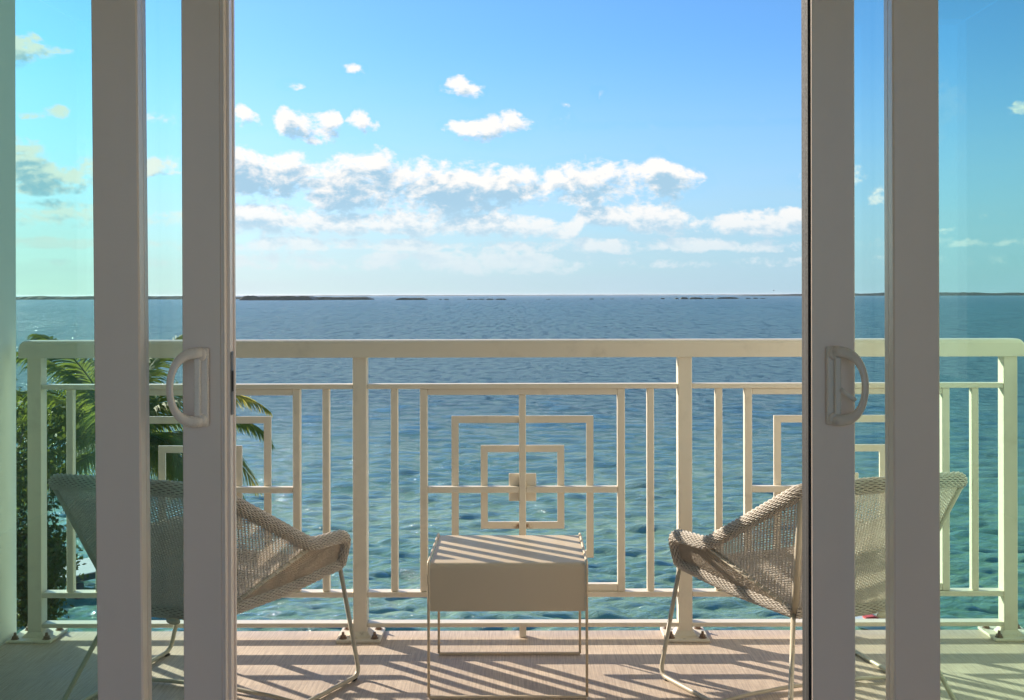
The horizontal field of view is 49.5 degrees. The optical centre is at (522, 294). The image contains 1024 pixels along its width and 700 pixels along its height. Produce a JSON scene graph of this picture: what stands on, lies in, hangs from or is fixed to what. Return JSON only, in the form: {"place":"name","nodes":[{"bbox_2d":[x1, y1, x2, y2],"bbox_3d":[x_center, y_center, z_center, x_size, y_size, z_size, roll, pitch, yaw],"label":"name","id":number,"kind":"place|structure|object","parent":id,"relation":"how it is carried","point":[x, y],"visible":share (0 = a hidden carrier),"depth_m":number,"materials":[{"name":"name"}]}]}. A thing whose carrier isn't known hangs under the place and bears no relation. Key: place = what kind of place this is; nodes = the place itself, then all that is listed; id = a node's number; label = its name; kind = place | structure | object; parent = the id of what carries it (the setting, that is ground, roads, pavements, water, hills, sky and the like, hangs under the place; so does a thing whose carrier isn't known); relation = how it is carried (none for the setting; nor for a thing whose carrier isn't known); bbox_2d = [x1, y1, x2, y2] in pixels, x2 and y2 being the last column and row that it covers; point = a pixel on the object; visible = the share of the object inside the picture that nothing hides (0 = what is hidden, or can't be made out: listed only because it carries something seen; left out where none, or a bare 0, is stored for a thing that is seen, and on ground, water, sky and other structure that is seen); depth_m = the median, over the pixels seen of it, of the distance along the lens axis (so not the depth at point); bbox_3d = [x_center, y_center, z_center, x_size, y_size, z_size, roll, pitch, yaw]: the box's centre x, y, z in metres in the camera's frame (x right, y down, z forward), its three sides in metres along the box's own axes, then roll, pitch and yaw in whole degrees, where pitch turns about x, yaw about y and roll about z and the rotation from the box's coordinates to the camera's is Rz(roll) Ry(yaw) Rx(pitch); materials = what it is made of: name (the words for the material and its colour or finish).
{"place":"outdoors","nodes":[
{"label":"outdoors","id":0,"kind":"place"},
{"bbox_2d":[0,630,1023,699],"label":"balcony floor","id":1,"kind":"structure","parent":0,"point":[625,665],"depth_m":3.68,"materials":[{"name":"beige wood"}]},
{"bbox_2d":[48,473,359,699],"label":"woven lounge chair","id":2,"kind":"object","parent":1,"relation":"on","point":[269,576],"visible":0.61,"depth_m":3.22,"materials":[{"name":"grey wicker"}]},
{"bbox_2d":[427,533,587,698],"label":"side table","id":3,"kind":"object","parent":1,"relation":"on","point":[507,572],"visible":1,"depth_m":3.39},
{"bbox_2d":[6,338,1023,643],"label":"balcony railing","id":4,"kind":"object","parent":1,"relation":"on","point":[522,488],"visible":0.83,"depth_m":3.98,"materials":[{"name":"white metal"}]},
{"bbox_2d":[660,471,967,699],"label":"woven lounge chair","id":5,"kind":"object","parent":1,"relation":"on","point":[765,584],"visible":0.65,"depth_m":3.21,"materials":[{"name":"wicker"}]},
{"bbox_2d":[15,0,1023,295],"label":"sky","id":6,"kind":"structure","parent":0,"point":[383,147],"materials":[{"name":"blue"}]},
{"bbox_2d":[16,295,1023,633],"bbox_3d":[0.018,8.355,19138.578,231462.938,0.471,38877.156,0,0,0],"label":"sea","id":7,"kind":"structure","parent":0,"point":[646,317],"depth_m":69.75,"materials":[{"name":"liquid"}]},
{"bbox_2d":[55,558,95,598],"bbox_3d":[-12.769,8.657,31.674,2.404,1.800,6.774,0,0,39],"label":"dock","id":8,"kind":"object","parent":7,"relation":"in","point":[88,568],"visible":0.05,"depth_m":31.08,"materials":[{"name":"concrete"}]},
{"bbox_2d":[16,296,241,299],"bbox_3d":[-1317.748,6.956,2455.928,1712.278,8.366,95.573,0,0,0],"label":"shore","id":9,"kind":"structure","parent":7,"relation":"on","point":[77,297],"depth_m":2418.31,"materials":[{"name":"green plant"}]},
{"bbox_2d":[240,295,317,299],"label":"mangrove islet","id":10,"kind":"object","parent":7,"relation":"on","point":[248,297],"visible":0.96,"depth_m":1868.90,"materials":[{"name":"green plant"}]},
{"bbox_2d":[315,297,374,299],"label":"mangrove islet","id":11,"kind":"object","parent":7,"relation":"on","point":[343,298],"visible":0.83,"depth_m":1974.51,"materials":[{"name":"green plant"}]},
{"bbox_2d":[396,298,427,299],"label":"mangrove islet","id":12,"kind":"object","parent":7,"relation":"on","point":[411,299],"visible":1,"depth_m":1888.42,"materials":[{"name":"green plant"}]},
{"bbox_2d":[257,294,782,295],"bbox_3d":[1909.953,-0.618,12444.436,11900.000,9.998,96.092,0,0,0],"label":"shore","id":13,"kind":"structure","parent":7,"relation":"on","point":[489,295],"depth_m":12407.26,"materials":[{"name":"green plant"}]},
{"bbox_2d":[715,297,738,298],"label":"mangrove islet","id":14,"kind":"object","parent":7,"relation":"on","point":[727,298],"visible":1,"depth_m":2067.43,"materials":[{"name":"green plant"}]},
{"bbox_2d":[855,613,885,629],"bbox_3d":[9.015,8.042,27.802,1.620,0.538,0.560,0,0,-8],"label":"watercraft","id":15,"kind":"object","parent":7,"relation":"on","point":[872,616],"visible":0.2,"depth_m":27.60,"materials":[{"name":"plastic"}]},
{"bbox_2d":[738,292,1023,295],"bbox_3d":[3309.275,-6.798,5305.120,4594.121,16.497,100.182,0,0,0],"label":"shore","id":16,"kind":"structure","parent":7,"relation":"on","point":[960,294],"depth_m":5266.37,"materials":[{"name":"green plant"}]},
{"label":"shore ground","id":17,"kind":"structure","parent":0,"visible":0},
{"bbox_2d":[16,378,88,630],"bbox_3d":[-6.314,4.702,12.613,2.912,7.689,3.312,0,0,0],"label":"broad leaved tree","id":18,"kind":"object","parent":17,"relation":"on","point":[56,557],"visible":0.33,"depth_m":12.53,"materials":[{"name":"green plant"}]},
{"bbox_2d":[16,334,274,529],"bbox_3d":[-5.387,4.626,14.395,4.280,8.248,4.086,0,0,0],"label":"coconut palm","id":19,"kind":"object","parent":17,"relation":"on","point":[85,411],"visible":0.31,"depth_m":14.21,"materials":[{"name":"green plant"}]},
{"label":"room floor","id":20,"kind":"structure","parent":0,"visible":0},
{"bbox_2d":[0,0,16,645],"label":"side wall","id":21,"kind":"structure","parent":20,"relation":"on","point":[8,610],"depth_m":3.98,"materials":[{"name":"paint"}]},
{"bbox_3d":[0.003,1.225,2.132,3.630,0.015,0.205,0,0,0],"label":"door sill","id":22,"kind":"structure","parent":20,"relation":"on","visible":0},
{"bbox_2d":[91,0,151,699],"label":"sliding door","id":23,"kind":"structure","parent":22,"relation":"on","point":[121,353],"depth_m":2.05,"materials":[{"name":"paint"}]},
{"bbox_2d":[166,0,236,699],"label":"sliding door","id":24,"kind":"structure","parent":22,"relation":"on","point":[206,357],"depth_m":2.12,"materials":[{"name":"paint"}]},
{"bbox_2d":[801,0,868,699],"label":"sliding door","id":25,"kind":"structure","parent":22,"relation":"on","point":[831,359],"depth_m":2.12,"materials":[{"name":"paint"}]},
{"bbox_2d":[884,0,939,699],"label":"sliding door","id":26,"kind":"structure","parent":22,"relation":"on","point":[911,258],"depth_m":2.05,"materials":[{"name":"paint"}]}
]}

